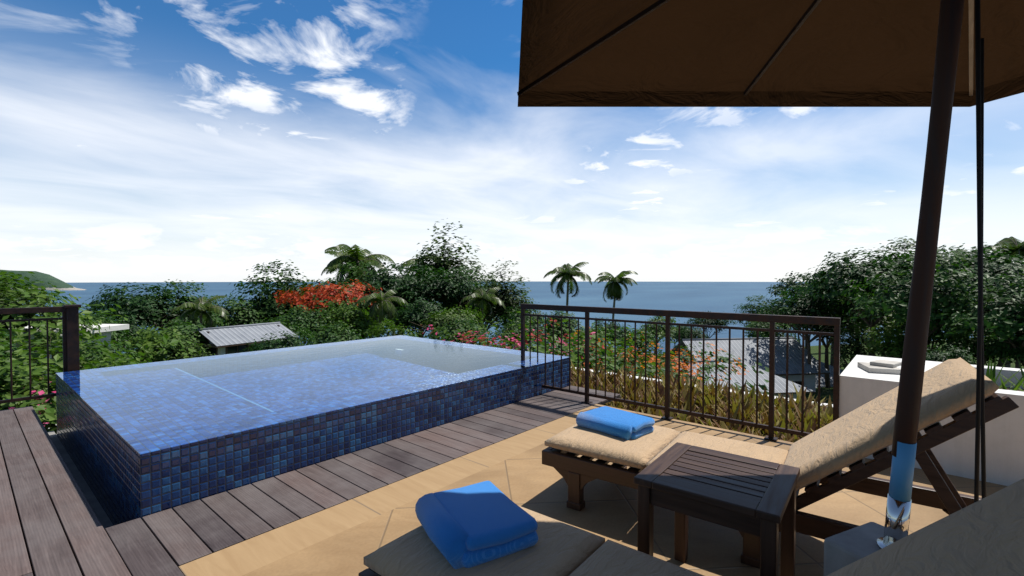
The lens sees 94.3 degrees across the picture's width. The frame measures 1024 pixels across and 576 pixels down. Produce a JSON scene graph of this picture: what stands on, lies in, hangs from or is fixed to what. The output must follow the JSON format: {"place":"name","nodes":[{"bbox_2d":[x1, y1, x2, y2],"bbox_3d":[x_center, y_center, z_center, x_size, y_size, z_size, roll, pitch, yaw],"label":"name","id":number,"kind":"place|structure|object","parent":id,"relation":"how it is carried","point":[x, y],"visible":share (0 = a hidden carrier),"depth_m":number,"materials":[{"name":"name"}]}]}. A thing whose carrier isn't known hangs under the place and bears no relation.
{"place":"outdoors","nodes":[
{"label":"outdoors","id":0,"kind":"place"},
{"bbox_2d":[0,270,85,289],"bbox_3d":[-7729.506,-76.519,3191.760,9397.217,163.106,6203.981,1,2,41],"label":"headland hill","id":1,"kind":"structure","parent":0,"point":[58,283],"depth_m":2494.27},
{"bbox_2d":[48,431,184,575],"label":"deck edge","id":2,"kind":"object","parent":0,"point":[99,512],"depth_m":3.79,"materials":[{"name":"wood"}]},
{"bbox_2d":[0,386,620,575],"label":"deck","id":3,"kind":"structure","parent":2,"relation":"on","point":[50,524],"depth_m":2.89,"materials":[{"name":"brown"}]},
{"bbox_2d":[0,306,66,403],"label":"railing","id":4,"kind":"object","parent":3,"relation":"on","point":[32,310],"visible":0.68,"depth_m":4.99,"materials":[{"name":"metal"}]},
{"bbox_2d":[62,304,80,371],"bbox_3d":[-4.837,0.729,5.233,0.140,1.090,0.140,1,2,41],"label":"railing post","id":5,"kind":"object","parent":4,"relation":"attached to","point":[72,334],"visible":0.73,"depth_m":5.19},
{"bbox_2d":[179,404,1006,575],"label":"tile floor","id":6,"kind":"structure","parent":3,"relation":"on","point":[343,538],"depth_m":2.68,"materials":[{"name":"tile"}]},
{"bbox_2d":[358,478,1023,575],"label":"lounger","id":7,"kind":"object","parent":6,"relation":"on","point":[984,536],"visible":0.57,"depth_m":1.55,"materials":[{"name":"fabric"}]},
{"bbox_2d":[414,481,535,569],"bbox_3d":[-0.150,0.883,1.803,0.352,0.118,0.408,-1,1,-29],"label":"towel","id":8,"kind":"object","parent":7,"relation":"on","point":[475,524],"visible":1,"depth_m":1.70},
{"bbox_2d":[634,442,799,575],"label":"side table","id":9,"kind":"object","parent":6,"relation":"on","point":[748,495],"visible":1,"depth_m":1.89,"materials":[{"name":"brown wood"}]},
{"bbox_2d":[542,357,1018,568],"bbox_3d":[1.291,0.815,2.533,2.230,0.968,0.710,1,1,36],"label":"lounger","id":10,"kind":"object","parent":6,"relation":"on","point":[825,455],"visible":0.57,"depth_m":2.21,"materials":[{"name":"fabric"}]},
{"bbox_2d":[576,406,654,439],"bbox_3d":[0.659,0.867,3.060,0.309,0.095,0.428,-1,2,-42],"label":"towel","id":11,"kind":"object","parent":10,"relation":"on","point":[616,423],"visible":1,"depth_m":2.97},
{"bbox_2d":[824,522,883,575],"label":"umbrella base","id":12,"kind":"object","parent":6,"relation":"on","point":[845,548],"visible":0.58,"depth_m":1.51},
{"bbox_2d":[877,0,964,548],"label":"umbrella pole","id":13,"kind":"object","parent":12,"relation":"in","point":[903,453],"visible":0.89,"depth_m":1.35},
{"bbox_2d":[517,0,973,95],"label":"umbrella ribs","id":14,"kind":"object","parent":13,"relation":"attached to","point":[659,3],"visible":1,"depth_m":2.06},
{"bbox_2d":[518,0,1023,106],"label":"umbrella canopy","id":15,"kind":"object","parent":14,"relation":"on","point":[719,53],"visible":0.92,"depth_m":2.11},
{"bbox_2d":[520,304,840,441],"bbox_3d":[1.323,0.732,4.707,3.230,1.045,0.090,1,2,41],"label":"railing","id":16,"kind":"object","parent":3,"relation":"on","point":[770,427],"visible":0.94,"depth_m":4.35,"materials":[{"name":"metal"}]},
{"bbox_2d":[56,357,570,525],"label":"pool","id":17,"kind":"structure","parent":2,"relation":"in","point":[125,480],"depth_m":3.44,"materials":[{"name":"tile"}]},
{"bbox_2d":[56,335,567,453],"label":"pool water","id":18,"kind":"structure","parent":17,"relation":"in","point":[145,407],"depth_m":4.55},
{"bbox_2d":[839,355,1023,485],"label":"planter wall","id":19,"kind":"structure","parent":2,"relation":"on","point":[955,456],"depth_m":3.23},
{"bbox_2d":[857,359,900,374],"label":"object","id":20,"kind":"object","parent":19,"relation":"on","point":[880,366],"visible":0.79,"depth_m":3.80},
{"bbox_2d":[969,357,1023,391],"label":"planter plants","id":21,"kind":"object","parent":19,"relation":"in","point":[991,375],"visible":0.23,"depth_m":3.62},
{"bbox_2d":[25,281,984,355],"bbox_3d":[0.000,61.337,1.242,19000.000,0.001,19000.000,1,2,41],"label":"sea","id":22,"kind":"structure","parent":0,"point":[724,297],"depth_m":1703.07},
{"bbox_2d":[0,0,1023,282],"label":"sky","id":23,"kind":"structure","parent":0,"point":[141,140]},
{"bbox_2d":[573,339,1023,403],"bbox_3d":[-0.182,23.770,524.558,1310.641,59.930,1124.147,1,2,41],"label":"hillside terrain","id":24,"kind":"structure","parent":0,"point":[825,393],"depth_m":48.18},
{"bbox_2d":[0,346,58,424],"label":"bush","id":25,"kind":"object","parent":24,"relation":"on","point":[5,371],"visible":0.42,"depth_m":8.59,"materials":[{"name":"green plant"}]},
{"bbox_2d":[0,370,62,429],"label":"bougainvillea shrub","id":26,"kind":"object","parent":24,"relation":"on","point":[46,425],"visible":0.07,"depth_m":8.52,"materials":[{"name":"pink plant"}]},
{"bbox_2d":[0,270,68,306],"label":"tree","id":27,"kind":"object","parent":24,"relation":"on","point":[54,295],"visible":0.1,"depth_m":25.86,"materials":[{"name":"green plant"}]},
{"bbox_2d":[0,336,99,433],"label":"shrub","id":28,"kind":"object","parent":24,"relation":"on","point":[43,358],"visible":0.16,"depth_m":8.60,"materials":[{"name":"green plant"}]},
{"bbox_2d":[0,271,109,351],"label":"tree","id":29,"kind":"object","parent":24,"relation":"on","point":[5,290],"visible":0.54,"depth_m":20.32,"materials":[{"name":"green plant"}]},
{"bbox_2d":[8,324,128,434],"bbox_3d":[-21.562,5.470,22.107,4.400,7.240,4.000,0,1,5],"label":"white villa","id":30,"kind":"object","parent":24,"relation":"on","point":[108,330],"visible":0.06,"depth_m":22.56,"materials":[{"name":"grey paint"}]},
{"bbox_2d":[0,328,151,431],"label":"shrub","id":31,"kind":"object","parent":24,"relation":"on","point":[49,416],"visible":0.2,"depth_m":8.81,"materials":[{"name":"green plant"}]},
{"bbox_2d":[39,340,142,373],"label":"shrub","id":32,"kind":"object","parent":24,"relation":"on","point":[92,358],"visible":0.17,"depth_m":17.93,"materials":[{"name":"green plant"}]},
{"bbox_2d":[0,293,192,421],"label":"shrub","id":33,"kind":"object","parent":24,"relation":"on","point":[85,338],"visible":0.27,"depth_m":11.52,"materials":[{"name":"green plant"}]},
{"bbox_2d":[83,309,131,346],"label":"bush","id":34,"kind":"object","parent":24,"relation":"on","point":[115,335],"visible":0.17,"depth_m":34.49,"materials":[{"name":"green plant"}]},
{"bbox_2d":[80,351,150,368],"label":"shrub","id":35,"kind":"object","parent":24,"relation":"on","point":[117,360],"visible":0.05,"depth_m":15.19,"materials":[{"name":"green plant"}]},
{"bbox_2d":[90,311,149,354],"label":"tree","id":36,"kind":"object","parent":24,"relation":"on","point":[134,328],"visible":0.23,"depth_m":39.87,"materials":[{"name":"green plant"}]},
{"bbox_2d":[79,282,192,341],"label":"tree","id":37,"kind":"object","parent":24,"relation":"on","point":[138,303],"visible":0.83,"depth_m":42.74,"materials":[{"name":"green plant"}]},
{"bbox_2d":[110,325,214,361],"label":"bush","id":38,"kind":"object","parent":24,"relation":"on","point":[157,354],"visible":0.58,"depth_m":22.78,"materials":[{"name":"green plant"}]},
{"bbox_2d":[109,279,228,331],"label":"tree","id":39,"kind":"object","parent":24,"relation":"on","point":[178,314],"visible":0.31,"depth_m":47.24,"materials":[{"name":"green plant"}]},
{"bbox_2d":[144,317,213,355],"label":"bush","id":40,"kind":"object","parent":24,"relation":"on","point":[189,327],"visible":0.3,"depth_m":27.72,"materials":[{"name":"green plant"}]},
{"bbox_2d":[156,331,212,360],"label":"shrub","id":41,"kind":"object","parent":24,"relation":"on","point":[188,351],"visible":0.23,"depth_m":23.63,"materials":[{"name":"green plant"}]},
{"bbox_2d":[170,295,228,327],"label":"palm tree","id":42,"kind":"object","parent":24,"relation":"on","point":[202,306],"visible":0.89,"depth_m":35.31,"materials":[{"name":"green plant"}]},
{"bbox_2d":[198,293,267,328],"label":"tree","id":43,"kind":"object","parent":24,"relation":"on","point":[242,310],"visible":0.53,"depth_m":51.06,"materials":[{"name":"green plant"}]},
{"bbox_2d":[190,322,298,355],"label":"house","id":44,"kind":"structure","parent":24,"relation":"on","point":[228,340],"depth_m":28.66,"materials":[{"name":"grey metal"}]},
{"bbox_2d":[239,331,304,351],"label":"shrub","id":45,"kind":"object","parent":24,"relation":"on","point":[290,340],"visible":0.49,"depth_m":25.93,"materials":[{"name":"green plant"}]},
{"bbox_2d":[226,259,335,323],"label":"tree","id":46,"kind":"object","parent":24,"relation":"on","point":[264,308],"visible":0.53,"depth_m":54.68,"materials":[{"name":"green plant"}]},
{"bbox_2d":[250,315,314,345],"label":"bush","id":47,"kind":"object","parent":24,"relation":"on","point":[293,329],"visible":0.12,"depth_m":33.83,"materials":[{"name":"green plant"}]},
{"bbox_2d":[269,303,335,344],"bbox_3d":[-17.212,5.563,38.166,5.599,8.748,5.580,0,1,2],"label":"tree","id":48,"kind":"object","parent":24,"relation":"on","point":[308,320],"visible":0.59,"depth_m":37.44,"materials":[{"name":"green plant"}]},
{"bbox_2d":[261,279,381,329],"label":"flame tree","id":49,"kind":"object","parent":24,"relation":"on","point":[322,296],"visible":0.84,"depth_m":47.20,"materials":[{"name":"red plant"}]},
{"bbox_2d":[305,320,364,345],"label":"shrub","id":50,"kind":"object","parent":24,"relation":"on","point":[330,336],"visible":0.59,"depth_m":29.30,"materials":[{"name":"green plant"}]},
{"bbox_2d":[321,251,382,280],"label":"palm tree","id":51,"kind":"object","parent":24,"relation":"on","point":[334,268],"visible":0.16,"depth_m":66.69,"materials":[{"name":"green plant"}]},
{"bbox_2d":[317,299,387,339],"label":"bush","id":52,"kind":"object","parent":24,"relation":"on","point":[360,320],"visible":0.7,"depth_m":40.07,"materials":[{"name":"green plant"}]},
{"bbox_2d":[324,244,394,333],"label":"palm tree","id":53,"kind":"object","parent":24,"relation":"on","point":[356,254],"visible":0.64,"depth_m":60.51,"materials":[{"name":"green plant"}]},
{"bbox_2d":[316,259,415,328],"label":"tree","id":54,"kind":"object","parent":24,"relation":"on","point":[336,281],"visible":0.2,"depth_m":55.25,"materials":[{"name":"green plant"}]},
{"bbox_2d":[354,290,407,334],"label":"palm tree","id":55,"kind":"object","parent":24,"relation":"on","point":[381,301],"visible":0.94,"depth_m":40.23,"materials":[{"name":"green plant"}]},
{"bbox_2d":[366,318,421,338],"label":"bush","id":56,"kind":"object","parent":24,"relation":"on","point":[392,328],"visible":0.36,"depth_m":33.33,"materials":[{"name":"green plant"}]},
{"bbox_2d":[354,260,457,333],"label":"tree","id":57,"kind":"object","parent":24,"relation":"on","point":[379,280],"visible":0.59,"depth_m":53.65,"materials":[{"name":"green plant"}]},
{"bbox_2d":[393,297,445,337],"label":"bush","id":58,"kind":"object","parent":24,"relation":"on","point":[416,315],"visible":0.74,"depth_m":44.20,"materials":[{"name":"green plant"}]},
{"bbox_2d":[385,266,487,339],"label":"tree","id":59,"kind":"object","parent":24,"relation":"on","point":[442,286],"visible":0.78,"depth_m":52.79,"materials":[{"name":"green plant"}]},
{"bbox_2d":[410,219,488,341],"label":"tree","id":60,"kind":"object","parent":24,"relation":"on","point":[447,264],"visible":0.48,"depth_m":63.31,"materials":[{"name":"green plant"}]},
{"bbox_2d":[409,302,491,339],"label":"tree","id":61,"kind":"object","parent":24,"relation":"on","point":[445,316],"visible":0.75,"depth_m":41.61,"materials":[{"name":"green plant"}]},
{"bbox_2d":[428,317,492,345],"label":"bush","id":62,"kind":"object","parent":24,"relation":"on","point":[464,330],"visible":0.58,"depth_m":33.33,"materials":[{"name":"green plant"}]},
{"bbox_2d":[422,322,535,351],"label":"bougainvillea shrub","id":63,"kind":"object","parent":24,"relation":"on","point":[457,333],"visible":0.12,"depth_m":16.54,"materials":[{"name":"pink plant"}]},
{"bbox_2d":[434,263,529,327],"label":"tree","id":64,"kind":"object","parent":24,"relation":"on","point":[477,268],"visible":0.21,"depth_m":59.06,"materials":[{"name":"green plant"}]},
{"bbox_2d":[460,287,505,343],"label":"palm tree","id":65,"kind":"object","parent":24,"relation":"on","point":[480,297],"visible":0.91,"depth_m":48.76,"materials":[{"name":"green plant"}]},
{"bbox_2d":[436,317,574,355],"bbox_3d":[0.037,4.364,15.572,4.778,6.768,5.413,0,1,-18],"label":"bougainvillea shrub","id":66,"kind":"object","parent":24,"relation":"on","point":[505,341],"visible":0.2,"depth_m":15.89,"materials":[{"name":"green plant"}]},
{"bbox_2d":[474,260,538,332],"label":"tree","id":67,"kind":"object","parent":24,"relation":"on","point":[506,294],"visible":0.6,"depth_m":54.99,"materials":[{"name":"green plant"}]},
{"bbox_2d":[486,319,543,350],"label":"tree","id":68,"kind":"object","parent":24,"relation":"on","point":[509,328],"visible":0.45,"depth_m":39.31,"materials":[{"name":"green plant"}]},
{"bbox_2d":[498,301,550,349],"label":"tree","id":69,"kind":"object","parent":24,"relation":"on","point":[527,318],"visible":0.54,"depth_m":47.12,"materials":[{"name":"green plant"}]},
{"bbox_2d":[462,311,613,361],"bbox_3d":[0.070,3.938,12.479,4.930,6.590,5.298,1,1,27],"label":"shrub","id":70,"kind":"object","parent":24,"relation":"on","point":[543,344],"visible":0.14,"depth_m":12.75,"materials":[{"name":"green plant"}]},
{"bbox_2d":[536,311,584,350],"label":"tree","id":71,"kind":"object","parent":24,"relation":"on","point":[550,325],"visible":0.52,"depth_m":52.95,"materials":[{"name":"green plant"}]},
{"bbox_2d":[543,262,591,353],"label":"palm tree","id":72,"kind":"object","parent":24,"relation":"on","point":[565,273],"visible":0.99,"depth_m":77.77,"materials":[{"name":"green plant"}]},
{"bbox_2d":[513,330,626,368],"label":"bougainvillea shrub","id":73,"kind":"object","parent":24,"relation":"on","point":[564,338],"visible":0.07,"depth_m":13.01,"materials":[{"name":"green plant"}]},
{"bbox_2d":[547,333,655,375],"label":"shrub","id":74,"kind":"object","parent":24,"relation":"on","point":[574,357],"visible":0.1,"depth_m":10.32,"materials":[{"name":"green plant"}]},
{"bbox_2d":[544,327,660,372],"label":"shrub","id":75,"kind":"object","parent":24,"relation":"on","point":[610,336],"visible":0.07,"depth_m":12.48,"materials":[{"name":"green plant"}]},
{"bbox_2d":[528,333,676,378],"bbox_3d":[1.425,3.827,9.887,4.400,5.882,4.729,0,1,1],"label":"shrub","id":76,"kind":"object","parent":24,"relation":"on","point":[609,364],"visible":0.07,"depth_m":9.37,"materials":[{"name":"green plant"}]},
{"bbox_2d":[544,325,676,374],"bbox_3d":[3.121,4.234,14.664,4.007,6.244,4.711,-1,1,-37],"label":"bougainvillea shrub","id":77,"kind":"object","parent":24,"relation":"on","point":[599,340],"visible":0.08,"depth_m":14.39,"materials":[{"name":"green plant"}]},
{"bbox_2d":[592,317,630,361],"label":"tree","id":78,"kind":"object","parent":24,"relation":"on","point":[620,332],"visible":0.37,"depth_m":55.17,"materials":[{"name":"green plant"}]},
{"bbox_2d":[594,270,637,355],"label":"palm tree","id":79,"kind":"object","parent":24,"relation":"on","point":[613,289],"visible":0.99,"depth_m":77.28,"materials":[{"name":"green plant"}]},
{"bbox_2d":[619,327,662,361],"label":"tree","id":80,"kind":"object","parent":24,"relation":"on","point":[649,336],"visible":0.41,"depth_m":44.47,"materials":[{"name":"green plant"}]},
{"bbox_2d":[570,322,714,386],"bbox_3d":[2.429,3.909,11.647,4.541,6.071,4.881,0,1,-15],"label":"shrub","id":81,"kind":"object","parent":24,"relation":"on","point":[629,348],"visible":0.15,"depth_m":12.13,"materials":[{"name":"green plant"}]},
{"bbox_2d":[636,316,679,353],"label":"tree","id":82,"kind":"object","parent":24,"relation":"on","point":[651,328],"visible":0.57,"depth_m":57.73,"materials":[{"name":"green plant"}]},
{"bbox_2d":[597,330,723,381],"bbox_3d":[4.321,4.193,14.086,3.818,5.949,4.488,0,1,-15],"label":"bougainvillea shrub","id":83,"kind":"object","parent":24,"relation":"on","point":[682,365],"visible":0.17,"depth_m":13.59,"materials":[{"name":"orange plant"}]},
{"bbox_2d":[626,337,748,382],"bbox_3d":[5.076,4.336,14.925,4.274,5.665,3.636,0,1,14],"label":"bougainvillea shrub","id":84,"kind":"object","parent":24,"relation":"on","point":[706,364],"visible":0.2,"depth_m":14.65,"materials":[{"name":"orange plant"}]},
{"bbox_2d":[608,346,768,394],"bbox_3d":[3.271,3.897,9.902,4.570,5.495,4.038,1,2,44],"label":"shrub","id":85,"kind":"object","parent":24,"relation":"on","point":[724,360],"visible":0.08,"depth_m":9.53,"materials":[{"name":"green plant"}]},
{"bbox_2d":[670,323,709,341],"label":"tree","id":86,"kind":"object","parent":24,"relation":"on","point":[685,333],"visible":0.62,"depth_m":49.14,"materials":[{"name":"green plant"}]},
{"bbox_2d":[575,367,832,423],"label":"garden terrace","id":87,"kind":"structure","parent":24,"relation":"on","point":[695,386],"depth_m":7.45,"materials":[{"name":"soil"}]},
{"bbox_2d":[570,361,832,442],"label":"ornamental grass","id":88,"kind":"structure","parent":87,"relation":"on","point":[810,415],"depth_m":5.69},
{"bbox_2d":[684,311,735,337],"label":"tree","id":89,"kind":"object","parent":24,"relation":"on","point":[700,321],"visible":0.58,"depth_m":59.61,"materials":[{"name":"green plant"}]},
{"bbox_2d":[658,359,814,398],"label":"house roof","id":90,"kind":"structure","parent":24,"relation":"on","point":[780,382],"depth_m":27.56,"materials":[{"name":"grey metal"}]},
{"bbox_2d":[670,337,829,391],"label":"house roof","id":91,"kind":"structure","parent":24,"relation":"on","point":[795,364],"depth_m":34.61,"materials":[{"name":"grey metal"}]},
{"bbox_2d":[733,294,791,326],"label":"tree","id":92,"kind":"object","parent":24,"relation":"on","point":[751,307],"visible":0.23,"depth_m":56.37,"materials":[{"name":"green plant"}]},
{"bbox_2d":[744,313,800,341],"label":"tree","id":93,"kind":"object","parent":24,"relation":"on","point":[764,325],"visible":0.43,"depth_m":39.46,"materials":[{"name":"green plant"}]},
{"bbox_2d":[766,271,816,349],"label":"tree","id":94,"kind":"object","parent":24,"relation":"on","point":[789,282],"visible":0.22,"depth_m":48.83,"materials":[{"name":"green plant"}]},
{"bbox_2d":[756,283,864,364],"bbox_3d":[21.516,4.035,34.245,6.989,8.754,6.340,0,1,19],"label":"tree","id":95,"kind":"object","parent":24,"relation":"on","point":[805,306],"visible":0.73,"depth_m":33.81,"materials":[{"name":"green plant"}]},
{"bbox_2d":[790,315,859,387],"bbox_3d":[24.223,4.979,36.606,4.963,7.540,4.545,1,1,29],"label":"tree","id":96,"kind":"object","parent":24,"relation":"on","point":[817,328],"visible":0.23,"depth_m":36.18,"materials":[{"name":"green plant"}]},
{"bbox_2d":[793,247,912,355],"bbox_3d":[22.805,2.639,30.513,8.354,10.465,7.579,-1,1,-37],"label":"tree","id":97,"kind":"object","parent":24,"relation":"on","point":[832,277],"visible":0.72,"depth_m":29.97,"materials":[{"name":"green plant"}]},
{"bbox_2d":[828,317,877,371],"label":"tree","id":98,"kind":"object","parent":24,"relation":"on","point":[857,347],"visible":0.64,"depth_m":27.61,"materials":[{"name":"green plant"}]},
{"bbox_2d":[823,295,904,355],"bbox_3d":[25.023,4.434,33.348,5.931,8.316,4.950,0,1,8],"label":"tree","id":99,"kind":"object","parent":24,"relation":"on","point":[883,321],"visible":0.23,"depth_m":32.42,"materials":[{"name":"green plant"}]},
{"bbox_2d":[850,236,938,355],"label":"tree","id":100,"kind":"object","parent":24,"relation":"on","point":[905,246],"visible":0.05,"depth_m":43.01,"materials":[{"name":"green plant"}]},
{"bbox_2d":[859,324,931,360],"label":"tree","id":101,"kind":"object","parent":24,"relation":"on","point":[896,344],"visible":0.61,"depth_m":24.61,"materials":[{"name":"green plant"}]},
{"bbox_2d":[884,312,959,352],"bbox_3d":[24.862,4.186,28.333,4.248,6.638,4.234,-1,1,-36],"label":"tree","id":102,"kind":"object","parent":24,"relation":"on","point":[940,332],"visible":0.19,"depth_m":27.38,"materials":[{"name":"green plant"}]},
{"bbox_2d":[841,247,1008,336],"bbox_3d":[20.753,2.482,24.492,6.488,9.190,7.627,1,1,25],"label":"tree","id":103,"kind":"object","parent":24,"relation":"on","point":[896,300],"visible":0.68,"depth_m":22.75,"materials":[{"name":"green plant"}]},
{"bbox_2d":[926,344,976,364],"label":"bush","id":104,"kind":"object","parent":24,"relation":"on","point":[940,357],"visible":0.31,"depth_m":18.78,"materials":[{"name":"green plant"}]},
{"bbox_2d":[888,242,1023,318],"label":"tree","id":105,"kind":"object","parent":24,"relation":"on","point":[992,267],"visible":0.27,"depth_m":25.15,"materials":[{"name":"green plant"}]},
{"bbox_2d":[928,330,1015,366],"bbox_3d":[21.547,4.208,21.996,3.072,4.800,3.062,0,1,-22],"label":"tree","id":106,"kind":"object","parent":24,"relation":"on","point":[970,343],"visible":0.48,"depth_m":21.85,"materials":[{"name":"green plant"}]},
{"bbox_2d":[934,265,1023,368],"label":"tree","id":107,"kind":"object","parent":24,"relation":"on","point":[1002,321],"visible":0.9,"depth_m":19.61,"materials":[{"name":"green plant"}]},
{"bbox_2d":[941,306,1022,366],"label":"tree","id":108,"kind":"object","parent":24,"relation":"on","point":[1000,362],"visible":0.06,"depth_m":24.89,"materials":[{"name":"green plant"}]},
{"bbox_2d":[984,333,1023,366],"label":"tree","id":109,"kind":"object","parent":24,"relation":"on","point":[1013,353],"visible":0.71,"depth_m":20.20,"materials":[{"name":"green plant"}]},
{"bbox_2d":[987,236,1023,367],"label":"tree","id":110,"kind":"object","parent":24,"relation":"on","point":[1014,244],"visible":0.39,"depth_m":37.06,"materials":[{"name":"green plant"}]},
{"bbox_2d":[974,0,985,502],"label":"umbrella cords","id":111,"kind":"object","parent":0,"point":[980,381],"visible":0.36,"depth_m":1.42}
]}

